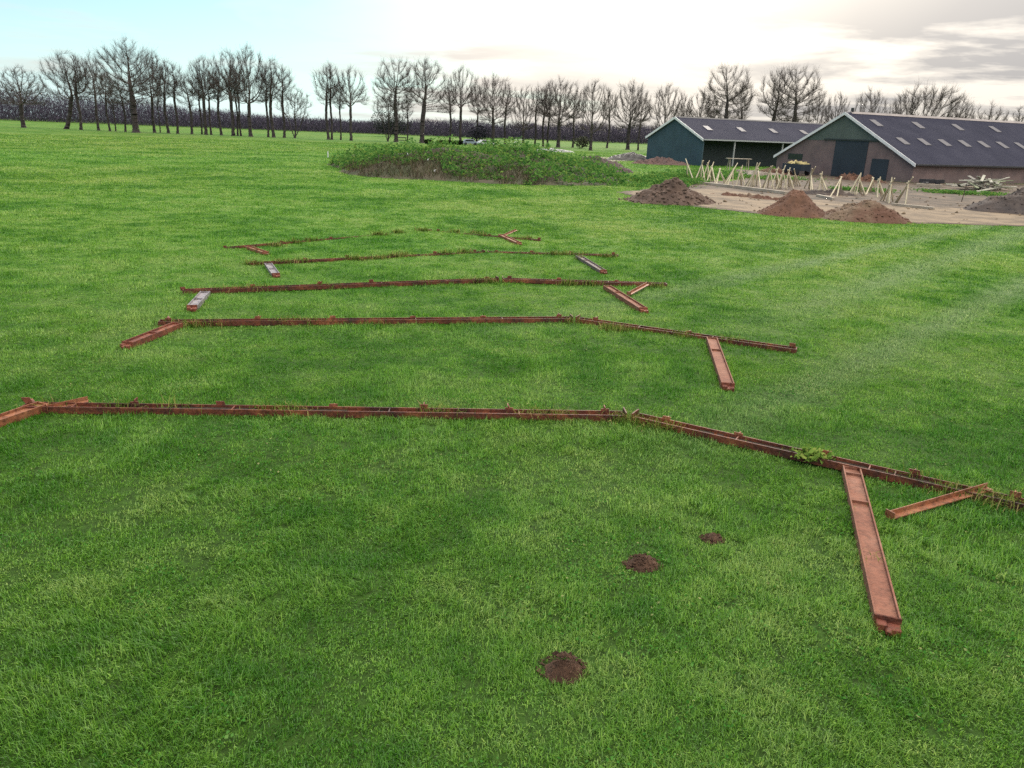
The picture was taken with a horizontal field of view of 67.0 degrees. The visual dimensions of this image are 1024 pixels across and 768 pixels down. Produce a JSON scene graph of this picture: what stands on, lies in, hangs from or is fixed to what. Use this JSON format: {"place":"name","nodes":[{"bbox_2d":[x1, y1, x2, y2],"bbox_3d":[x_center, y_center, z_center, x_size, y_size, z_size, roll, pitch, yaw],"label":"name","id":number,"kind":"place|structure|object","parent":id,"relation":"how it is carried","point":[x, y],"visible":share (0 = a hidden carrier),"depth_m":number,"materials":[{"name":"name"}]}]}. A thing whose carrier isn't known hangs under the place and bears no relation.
{"place":"outdoors","nodes":[
{"label":"outdoors","id":0,"kind":"place"},
{"bbox_2d":[327,147,631,185],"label":"earth bank","id":1,"kind":"structure","parent":0,"point":[488,181],"depth_m":64.77,"materials":[{"name":"plant"}]},
{"bbox_2d":[341,147,573,184],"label":"dead weeds","id":2,"kind":"object","parent":1,"relation":"on","point":[362,169],"visible":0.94,"depth_m":64.12,"materials":[{"name":"plant"}]},
{"bbox_2d":[328,134,631,185],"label":"green weeds","id":3,"kind":"object","parent":1,"relation":"on","point":[371,153],"visible":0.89,"depth_m":68.12,"materials":[{"name":"green plant"}]},
{"bbox_2d":[582,156,632,172],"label":"soil heap","id":4,"kind":"object","parent":1,"relation":"on","point":[618,165],"visible":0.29,"depth_m":87.51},
{"bbox_2d":[0,119,1023,767],"bbox_3d":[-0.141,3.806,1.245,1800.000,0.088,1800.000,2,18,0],"label":"field","id":5,"kind":"structure","parent":0,"point":[104,131],"depth_m":9.54,"materials":[{"name":"plant"}]},
{"bbox_2d":[0,64,51,127],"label":"bare tree","id":6,"kind":"object","parent":5,"relation":"on","point":[20,104],"visible":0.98,"depth_m":218.51,"materials":[{"name":"brown plant"}]},
{"bbox_2d":[37,50,98,128],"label":"bare tree","id":7,"kind":"object","parent":5,"relation":"on","point":[70,108],"visible":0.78,"depth_m":217.09,"materials":[{"name":"brown plant"}]},
{"bbox_2d":[53,53,89,129],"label":"bare tree","id":8,"kind":"object","parent":5,"relation":"on","point":[76,98],"visible":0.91,"depth_m":214.71,"materials":[{"name":"brown plant"}]},
{"bbox_2d":[74,46,111,130],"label":"bare tree","id":9,"kind":"object","parent":5,"relation":"on","point":[94,94],"visible":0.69,"depth_m":215.29,"materials":[{"name":"brown plant"}]},
{"bbox_2d":[92,71,119,130],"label":"bare tree","id":10,"kind":"object","parent":5,"relation":"on","point":[105,103],"visible":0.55,"depth_m":213.05,"materials":[{"name":"brown plant"}]},
{"bbox_2d":[104,75,129,131],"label":"bare tree","id":11,"kind":"object","parent":5,"relation":"on","point":[122,105],"visible":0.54,"depth_m":213.55,"materials":[{"name":"brown plant"}]},
{"bbox_2d":[83,35,169,132],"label":"bare tree","id":12,"kind":"object","parent":5,"relation":"on","point":[131,99],"visible":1,"depth_m":204.08,"materials":[{"name":"brown plant"}]},
{"bbox_2d":[129,47,172,132],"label":"bare tree","id":13,"kind":"object","parent":5,"relation":"on","point":[152,116],"visible":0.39,"depth_m":213.81,"materials":[{"name":"brown plant"}]},
{"bbox_2d":[148,58,182,132],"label":"bare tree","id":14,"kind":"object","parent":5,"relation":"on","point":[164,110],"visible":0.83,"depth_m":212.16,"materials":[{"name":"brown plant"}]},
{"bbox_2d":[159,60,186,133],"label":"bare tree","id":15,"kind":"object","parent":5,"relation":"on","point":[174,101],"visible":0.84,"depth_m":211.81,"materials":[{"name":"brown plant"}]},
{"bbox_2d":[168,75,199,133],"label":"bare tree","id":16,"kind":"object","parent":5,"relation":"on","point":[189,106],"visible":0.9,"depth_m":211.37,"materials":[{"name":"brown plant"}]},
{"bbox_2d":[187,73,205,133],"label":"bare tree","id":17,"kind":"object","parent":5,"relation":"on","point":[198,99],"visible":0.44,"depth_m":216.11,"materials":[{"name":"brown plant"}]},
{"bbox_2d":[179,52,221,134],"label":"bare tree","id":18,"kind":"object","parent":5,"relation":"on","point":[203,106],"visible":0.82,"depth_m":211.28,"materials":[{"name":"brown plant"}]},
{"bbox_2d":[194,53,222,134],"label":"bare tree","id":19,"kind":"object","parent":5,"relation":"on","point":[208,96],"visible":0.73,"depth_m":212.71,"materials":[{"name":"brown plant"}]},
{"bbox_2d":[205,65,232,134],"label":"bare tree","id":20,"kind":"object","parent":5,"relation":"on","point":[218,115],"visible":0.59,"depth_m":213.41,"materials":[{"name":"brown plant"}]},
{"bbox_2d":[203,47,256,135],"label":"bare tree","id":21,"kind":"object","parent":5,"relation":"on","point":[230,100],"visible":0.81,"depth_m":208.87,"materials":[{"name":"brown plant"}]},
{"bbox_2d":[222,65,240,135],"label":"bare tree","id":22,"kind":"object","parent":5,"relation":"on","point":[234,100],"visible":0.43,"depth_m":213.01,"materials":[{"name":"brown plant"}]},
{"bbox_2d":[225,65,245,135],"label":"bare tree","id":23,"kind":"object","parent":5,"relation":"on","point":[238,103],"visible":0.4,"depth_m":213.36,"materials":[{"name":"brown plant"}]},
{"bbox_2d":[222,41,273,136],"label":"bare tree","id":24,"kind":"object","parent":5,"relation":"on","point":[248,101],"visible":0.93,"depth_m":207.13,"materials":[{"name":"brown plant"}]},
{"bbox_2d":[253,65,274,136],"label":"bare tree","id":25,"kind":"object","parent":5,"relation":"on","point":[266,107],"visible":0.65,"depth_m":211.16,"materials":[{"name":"brown plant"}]},
{"bbox_2d":[249,56,292,137],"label":"bare tree","id":26,"kind":"object","parent":5,"relation":"on","point":[271,100],"visible":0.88,"depth_m":208.15,"materials":[{"name":"brown plant"}]},
{"bbox_2d":[269,65,300,137],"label":"bare tree","id":27,"kind":"object","parent":5,"relation":"on","point":[282,103],"visible":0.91,"depth_m":210.12,"materials":[{"name":"brown plant"}]},
{"bbox_2d":[274,88,311,137],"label":"bare tree","id":28,"kind":"object","parent":5,"relation":"on","point":[297,108],"visible":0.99,"depth_m":211.94,"materials":[{"name":"brown plant"}]},
{"bbox_2d":[310,60,345,139],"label":"bare tree","id":29,"kind":"object","parent":5,"relation":"on","point":[326,99],"visible":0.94,"depth_m":205.66,"materials":[{"name":"brown plant"}]},
{"bbox_2d":[0,84,659,143],"bbox_3d":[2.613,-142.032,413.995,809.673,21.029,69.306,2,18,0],"label":"woodland","id":30,"kind":"object","parent":5,"relation":"on","point":[364,126],"visible":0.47,"depth_m":395.15,"materials":[{"name":"plant"}]},
{"bbox_2d":[320,64,341,139],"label":"bare tree","id":31,"kind":"object","parent":5,"relation":"on","point":[332,94],"visible":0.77,"depth_m":206.99,"materials":[{"name":"brown plant"}]},
{"bbox_2d":[330,82,347,139],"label":"bare tree","id":32,"kind":"object","parent":5,"relation":"on","point":[340,107],"visible":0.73,"depth_m":209.77,"materials":[{"name":"brown plant"}]},
{"bbox_2d":[331,64,369,140],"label":"bare tree","id":33,"kind":"object","parent":5,"relation":"on","point":[351,98],"visible":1,"depth_m":205.41,"materials":[{"name":"brown plant"}]},
{"bbox_2d":[223,229,540,254],"bbox_3d":[-4.499,-5.356,28.742,12.011,0.219,4.840,-7,20,-27],"label":"steel frame","id":34,"kind":"object","parent":5,"relation":"on","point":[264,252],"visible":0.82,"depth_m":28.45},
{"bbox_2d":[372,89,402,141],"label":"bare tree","id":35,"kind":"object","parent":5,"relation":"on","point":[387,109],"visible":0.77,"depth_m":213.72,"materials":[{"name":"brown plant"}]},
{"bbox_2d":[368,109,412,136],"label":"evergreen tree","id":36,"kind":"object","parent":5,"relation":"on","point":[378,122],"visible":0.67,"depth_m":311.84,"materials":[{"name":"green plant"}]},
{"bbox_2d":[369,54,420,141],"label":"bare tree","id":37,"kind":"object","parent":5,"relation":"on","point":[395,107],"visible":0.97,"depth_m":208.36,"materials":[{"name":"brown plant"}]},
{"bbox_2d":[401,98,415,139],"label":"bare tree","id":38,"kind":"object","parent":5,"relation":"on","point":[407,112],"visible":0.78,"depth_m":213.56,"materials":[{"name":"brown plant"}]},
{"bbox_2d":[180,276,667,312],"bbox_3d":[-1.724,-2.322,19.555,12.697,0.192,4.089,-1,18,-9],"label":"steel frame","id":39,"kind":"object","parent":5,"relation":"on","point":[200,297],"visible":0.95,"depth_m":20.12,"materials":[{"name":"brown metal"}]},
{"bbox_2d":[395,56,453,142],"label":"bare tree","id":40,"kind":"object","parent":5,"relation":"on","point":[424,102],"visible":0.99,"depth_m":206.95,"materials":[{"name":"brown plant"}]},
{"bbox_2d":[249,249,618,277],"bbox_3d":[-1.897,-3.842,24.354,12.154,0.195,4.472,-3,19,-14],"label":"steel frame","id":41,"kind":"object","parent":5,"relation":"on","point":[270,267],"visible":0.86,"depth_m":24.20,"materials":[{"name":"metal"}]},
{"bbox_2d":[436,78,459,139],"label":"bare tree","id":42,"kind":"object","parent":5,"relation":"on","point":[440,94],"visible":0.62,"depth_m":217.90,"materials":[{"name":"brown plant"}]},
{"bbox_2d":[120,313,797,391],"bbox_3d":[-0.726,-0.838,15.174,12.934,0.182,4.954,2,18,0],"label":"steel frame","id":43,"kind":"object","parent":5,"relation":"on","point":[722,371],"visible":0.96,"depth_m":16.08,"materials":[{"name":"brown metal"}]},
{"bbox_2d":[442,61,481,140],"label":"bare tree","id":44,"kind":"object","parent":5,"relation":"on","point":[462,100],"visible":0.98,"depth_m":213.43,"materials":[{"name":"brown plant"}]},
{"bbox_2d":[467,125,490,141],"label":"shrub","id":45,"kind":"object","parent":5,"relation":"on","point":[476,133],"visible":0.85,"depth_m":212.80,"materials":[{"name":"green plant"}]},
{"bbox_2d":[468,74,489,141],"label":"bare tree","id":46,"kind":"object","parent":5,"relation":"on","point":[471,110],"visible":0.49,"depth_m":222.00,"materials":[{"name":"brown plant"}]},
{"bbox_2d":[471,70,514,144],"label":"bare tree","id":47,"kind":"object","parent":5,"relation":"on","point":[494,83],"visible":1,"depth_m":214.00,"materials":[{"name":"brown plant"}]},
{"bbox_2d":[498,81,519,143],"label":"bare tree","id":48,"kind":"object","parent":5,"relation":"on","point":[506,99],"visible":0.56,"depth_m":223.88,"materials":[{"name":"brown plant"}]},
{"bbox_2d":[0,396,1023,637],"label":"steel frame","id":49,"kind":"object","parent":5,"relation":"on","point":[883,605],"visible":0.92,"depth_m":10.45,"materials":[{"name":"brown metal"}]},
{"bbox_2d":[0,338,1023,767],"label":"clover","id":50,"kind":"object","parent":5,"relation":"on","point":[568,538],"visible":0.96,"depth_m":8.09,"materials":[{"name":"green plant"}]},
{"bbox_2d":[508,84,539,142],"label":"bare tree","id":51,"kind":"object","parent":5,"relation":"on","point":[524,109],"visible":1,"depth_m":216.34,"materials":[{"name":"brown plant"}]},
{"bbox_2d":[528,81,544,143],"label":"bare tree","id":52,"kind":"object","parent":5,"relation":"on","point":[536,91],"visible":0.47,"depth_m":224.25,"materials":[{"name":"brown plant"}]},
{"bbox_2d":[536,83,555,146],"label":"bare tree","id":53,"kind":"object","parent":5,"relation":"on","point":[545,113],"visible":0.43,"depth_m":222.48,"materials":[{"name":"brown plant"}]},
{"bbox_2d":[537,80,562,145],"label":"bare tree","id":54,"kind":"object","parent":5,"relation":"on","point":[544,99],"visible":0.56,"depth_m":219.77,"materials":[{"name":"brown plant"}]},
{"bbox_2d":[538,75,584,147],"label":"bare tree","id":55,"kind":"object","parent":5,"relation":"on","point":[558,119],"visible":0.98,"depth_m":215.83,"materials":[{"name":"brown plant"}]},
{"bbox_2d":[536,651,588,683],"bbox_3d":[0.396,2.175,6.029,0.419,0.178,0.357,2,18,0],"label":"molehill","id":56,"kind":"object","parent":5,"relation":"on","point":[566,669],"visible":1,"depth_m":6.00,"materials":[{"name":"soil"}]},
{"bbox_2d":[562,84,586,147],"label":"bare tree","id":57,"kind":"object","parent":5,"relation":"on","point":[580,96],"visible":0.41,"depth_m":224.33,"materials":[{"name":"brown plant"}]},
{"bbox_2d":[573,136,589,148],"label":"shrub","id":58,"kind":"object","parent":5,"relation":"on","point":[583,142],"visible":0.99,"depth_m":216.94,"materials":[{"name":"green plant"}]},
{"bbox_2d":[576,78,614,150],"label":"bare tree","id":59,"kind":"object","parent":5,"relation":"on","point":[592,107],"visible":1,"depth_m":192.41,"materials":[{"name":"brown plant"}]},
{"bbox_2d":[599,87,619,147],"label":"bare tree","id":60,"kind":"object","parent":5,"relation":"on","point":[604,95],"visible":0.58,"depth_m":234.64,"materials":[{"name":"brown plant"}]},
{"bbox_2d":[610,77,652,149],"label":"bare tree","id":61,"kind":"object","parent":5,"relation":"on","point":[632,99],"visible":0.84,"depth_m":221.71,"materials":[{"name":"brown plant"}]},
{"bbox_2d":[622,553,662,572],"bbox_3d":[1.277,1.726,7.543,0.372,0.126,0.369,18,24,41],"label":"molehill","id":62,"kind":"object","parent":5,"relation":"on","point":[642,563],"visible":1,"depth_m":7.49,"materials":[{"name":"soil"}]},
{"bbox_2d":[631,89,654,149],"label":"bare tree","id":63,"kind":"object","parent":5,"relation":"on","point":[641,118],"visible":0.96,"depth_m":218.01,"materials":[{"name":"brown plant"}]},
{"bbox_2d":[632,156,693,165],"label":"rubble heap","id":64,"kind":"object","parent":5,"relation":"on","point":[656,160],"visible":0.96,"depth_m":115.53,"materials":[{"name":"brick"}]},
{"bbox_2d":[648,83,686,129],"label":"bare tree","id":65,"kind":"object","parent":5,"relation":"on","point":[664,113],"visible":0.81,"depth_m":201.44,"materials":[{"name":"brown plant"}]},
{"bbox_2d":[669,94,694,118],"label":"bare tree","id":66,"kind":"object","parent":5,"relation":"on","point":[675,104],"visible":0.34,"depth_m":215.94,"materials":[{"name":"brown plant"}]},
{"bbox_2d":[684,92,716,117],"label":"bare tree","id":67,"kind":"object","parent":5,"relation":"on","point":[697,114],"visible":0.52,"depth_m":211.02,"materials":[{"name":"brown plant"}]},
{"bbox_2d":[699,532,724,544],"bbox_3d":[2.100,1.599,8.089,0.251,0.102,0.236,-8,21,-29],"label":"molehill","id":68,"kind":"object","parent":5,"relation":"on","point":[712,537],"visible":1,"depth_m":8.05,"materials":[{"name":"soil"}]},
{"bbox_2d":[694,62,762,119],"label":"bare tree","id":69,"kind":"object","parent":5,"relation":"on","point":[726,96],"visible":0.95,"depth_m":185.99,"materials":[{"name":"brown plant"}]},
{"bbox_2d":[645,116,823,166],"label":"blue shed","id":70,"kind":"structure","parent":5,"relation":"on","point":[696,141],"depth_m":121.55,"materials":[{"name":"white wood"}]},
{"bbox_2d":[729,80,755,119],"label":"bare tree","id":71,"kind":"object","parent":5,"relation":"on","point":[739,114],"visible":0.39,"depth_m":205.84,"materials":[{"name":"brown plant"}]},
{"bbox_2d":[756,66,799,121],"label":"bare tree","id":72,"kind":"object","parent":5,"relation":"on","point":[767,101],"visible":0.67,"depth_m":186.67,"materials":[{"name":"brown plant"}]},
{"bbox_2d":[768,61,827,121],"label":"bare tree","id":73,"kind":"object","parent":5,"relation":"on","point":[796,108],"visible":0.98,"depth_m":182.15,"materials":[{"name":"brown plant"}]},
{"bbox_2d":[790,444,835,463],"bbox_3d":[3.950,0.933,10.156,0.627,0.272,0.487,-10,22,-33],"label":"weed clump","id":74,"kind":"object","parent":5,"relation":"on","point":[811,454],"visible":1,"depth_m":10.10,"materials":[{"name":"green plant"}]},
{"bbox_2d":[803,90,832,123],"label":"bare tree","id":75,"kind":"object","parent":5,"relation":"on","point":[818,109],"visible":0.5,"depth_m":201.37,"materials":[{"name":"brown plant"}]},
{"bbox_2d":[620,170,1023,225],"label":"yard","id":76,"kind":"structure","parent":5,"relation":"on","point":[950,200],"depth_m":66.81,"materials":[{"name":"sand"}]},
{"bbox_2d":[626,167,747,186],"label":"weeds","id":77,"kind":"object","parent":76,"relation":"on","point":[661,175],"visible":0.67,"depth_m":76.63,"materials":[{"name":"green plant"}]},
{"bbox_2d":[710,192,780,200],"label":"soil ridge","id":78,"kind":"structure","parent":76,"relation":"on","point":[757,196],"depth_m":55.97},
{"bbox_2d":[734,185,787,193],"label":"timber beam","id":79,"kind":"structure","parent":76,"relation":"on","point":[760,189],"depth_m":63.24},
{"bbox_2d":[762,165,773,188],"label":"stake tripod","id":80,"kind":"object","parent":76,"relation":"on","point":[767,177],"visible":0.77,"depth_m":67.20,"materials":[{"name":"brown wood"}]},
{"bbox_2d":[782,163,810,174],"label":"farm wagon","id":81,"kind":"object","parent":76,"relation":"on","point":[805,168],"visible":0.79,"depth_m":95.90,"materials":[{"name":"grey"}]},
{"bbox_2d":[581,174,1012,196],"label":"yard weeds","id":82,"kind":"object","parent":76,"relation":"on","point":[927,190],"visible":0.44,"depth_m":69.36,"materials":[{"name":"green plant"}]},
{"bbox_2d":[627,189,1023,224],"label":"sand","id":83,"kind":"structure","parent":76,"relation":"on","point":[939,214],"depth_m":49.18,"materials":[{"name":"sand"}]},
{"bbox_2d":[618,177,718,205],"bbox_3d":[10.262,-12.481,49.934,6.717,1.792,5.827,2,18,0],"label":"soil heap","id":84,"kind":"object","parent":83,"relation":"on","point":[675,191],"visible":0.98,"depth_m":48.83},
{"bbox_2d":[756,189,824,218],"bbox_3d":[16.035,-10.354,44.193,4.442,1.519,4.192,2,18,0],"label":"soil heap","id":85,"kind":"object","parent":83,"relation":"on","point":[796,203],"visible":0.94,"depth_m":43.35,"materials":[{"name":"soil"}]},
{"bbox_2d":[823,199,913,224],"bbox_3d":[19.654,-9.573,42.737,5.237,1.255,3.789,2,18,0],"label":"soil heap","id":86,"kind":"object","parent":83,"relation":"on","point":[870,211],"visible":0.99,"depth_m":42.01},
{"bbox_2d":[891,203,934,209],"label":"timber beam","id":87,"kind":"structure","parent":83,"relation":"on","point":[911,206],"depth_m":52.35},
{"bbox_2d":[961,187,1023,214],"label":"soil heap","id":88,"kind":"object","parent":83,"relation":"on","point":[1011,203],"visible":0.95,"depth_m":51.14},
{"bbox_2d":[638,175,1020,222],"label":"yard clods","id":89,"kind":"object","parent":76,"relation":"on","point":[857,197],"visible":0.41,"depth_m":60.95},
{"bbox_2d":[803,189,855,195],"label":"soil ridge","id":90,"kind":"structure","parent":76,"relation":"on","point":[823,192],"depth_m":62.19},
{"bbox_2d":[835,172,885,182],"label":"rubble heap","id":91,"kind":"object","parent":76,"relation":"on","point":[854,177],"visible":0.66,"depth_m":88.27,"materials":[{"name":"red soil"}]},
{"bbox_2d":[880,177,894,202],"bbox_3d":[27.455,-14.195,56.608,0.964,1.902,2.484,12,21,28],"label":"stake tripod","id":92,"kind":"object","parent":76,"relation":"on","point":[890,192],"visible":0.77,"depth_m":56.24,"materials":[{"name":"brown wood"}]},
{"bbox_2d":[894,177,913,203],"bbox_3d":[27.857,-13.764,55.090,0.878,2.051,2.505,9,19,21],"label":"stake tripod","id":93,"kind":"object","parent":76,"relation":"on","point":[901,193],"visible":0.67,"depth_m":54.69,"materials":[{"name":"brown wood"}]},
{"bbox_2d":[919,179,944,183],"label":"farm cart","id":94,"kind":"object","parent":76,"relation":"on","point":[926,181],"visible":0.77,"depth_m":81.29,"materials":[{"name":"grey"}]},
{"bbox_2d":[819,90,849,123],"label":"bare tree","id":95,"kind":"object","parent":5,"relation":"on","point":[831,113],"visible":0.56,"depth_m":187.62,"materials":[{"name":"brown plant"}]},
{"bbox_2d":[854,85,890,112],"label":"bare tree","id":96,"kind":"object","parent":5,"relation":"on","point":[865,101],"visible":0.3,"depth_m":177.29,"materials":[{"name":"brown plant"}]},
{"bbox_2d":[773,108,1023,183],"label":"brick barn","id":97,"kind":"structure","parent":5,"relation":"on","point":[897,147],"depth_m":94.39,"materials":[{"name":"brown brick"}]},
{"bbox_2d":[830,140,868,176],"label":"sliding door","id":98,"kind":"structure","parent":97,"relation":"in","point":[849,156],"depth_m":94.54,"materials":[{"name":"metal"}]},
{"bbox_2d":[869,159,888,180],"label":"side door","id":99,"kind":"structure","parent":97,"relation":"in","point":[879,167],"depth_m":90.92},
{"bbox_2d":[888,81,974,118],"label":"bare tree","id":100,"kind":"object","parent":5,"relation":"on","point":[913,105],"visible":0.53,"depth_m":162.25,"materials":[{"name":"brown plant"}]},
{"bbox_2d":[941,91,975,118],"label":"bare tree","id":101,"kind":"object","parent":5,"relation":"on","point":[972,107],"visible":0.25,"depth_m":168.25,"materials":[{"name":"brown plant"}]},
{"bbox_2d":[970,100,1007,120],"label":"bare tree","id":102,"kind":"object","parent":5,"relation":"on","point":[991,113],"visible":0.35,"depth_m":168.37,"materials":[{"name":"brown plant"}]},
{"bbox_2d":[1000,106,1023,121],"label":"bare tree","id":103,"kind":"object","parent":5,"relation":"on","point":[1019,118],"visible":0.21,"depth_m":168.71,"materials":[{"name":"brown plant"}]},
{"bbox_2d":[0,0,1023,133],"label":"sky","id":104,"kind":"structure","parent":0,"point":[891,46],"materials":[{"name":"white"}]},
{"bbox_2d":[15,227,1023,566],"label":"rough grass","id":105,"kind":"structure","parent":0,"point":[635,421],"depth_m":15.63,"materials":[{"name":"plant"}]},
{"label":"track","id":106,"kind":"structure","parent":0,"visible":0},
{"bbox_2d":[607,152,645,160],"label":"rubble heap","id":107,"kind":"object","parent":106,"relation":"on","point":[631,156],"visible":0.9,"depth_m":128.87,"materials":[{"name":"grey stone"}]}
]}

